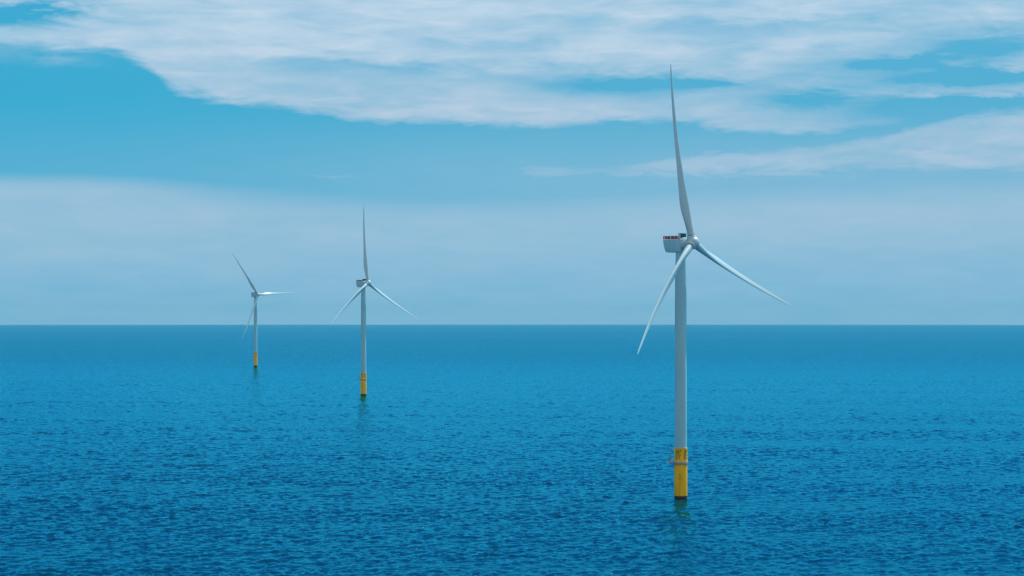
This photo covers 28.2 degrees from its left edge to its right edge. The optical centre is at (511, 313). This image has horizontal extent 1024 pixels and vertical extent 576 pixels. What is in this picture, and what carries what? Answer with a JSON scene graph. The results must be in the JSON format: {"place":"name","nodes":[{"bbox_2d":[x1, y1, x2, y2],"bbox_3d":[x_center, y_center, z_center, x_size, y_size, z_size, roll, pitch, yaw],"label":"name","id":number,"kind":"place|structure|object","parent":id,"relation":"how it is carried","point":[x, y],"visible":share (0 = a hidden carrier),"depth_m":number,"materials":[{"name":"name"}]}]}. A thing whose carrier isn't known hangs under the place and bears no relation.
{"place":"outdoors","nodes":[
{"label":"outdoors","id":0,"kind":"place"},
{"bbox_2d":[0,325,1023,575],"bbox_3d":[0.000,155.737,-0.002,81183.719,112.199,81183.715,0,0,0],"label":"sea","id":1,"kind":"structure","parent":0,"point":[500,451],"depth_m":1501.85,"materials":[{"name":"liquid"}]},
{"bbox_2d":[232,253,293,365],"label":"wind turbine","id":2,"kind":"object","parent":1,"relation":"in","point":[255,294],"visible":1,"depth_m":3971.85,"materials":[{"name":"white metal"}]},
{"bbox_2d":[332,209,417,395],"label":"wind turbine","id":3,"kind":"object","parent":1,"relation":"in","point":[363,284],"visible":1,"depth_m":2535.02,"materials":[{"name":"white metal"}]},
{"bbox_2d":[637,64,791,499],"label":"wind turbine","id":4,"kind":"object","parent":1,"relation":"in","point":[685,245],"visible":1,"depth_m":1109.94,"materials":[{"name":"white metal"}]},
{"bbox_2d":[0,0,1023,324],"label":"sky","id":5,"kind":"structure","parent":0,"point":[506,162],"materials":[{"name":"blue"}]}
]}

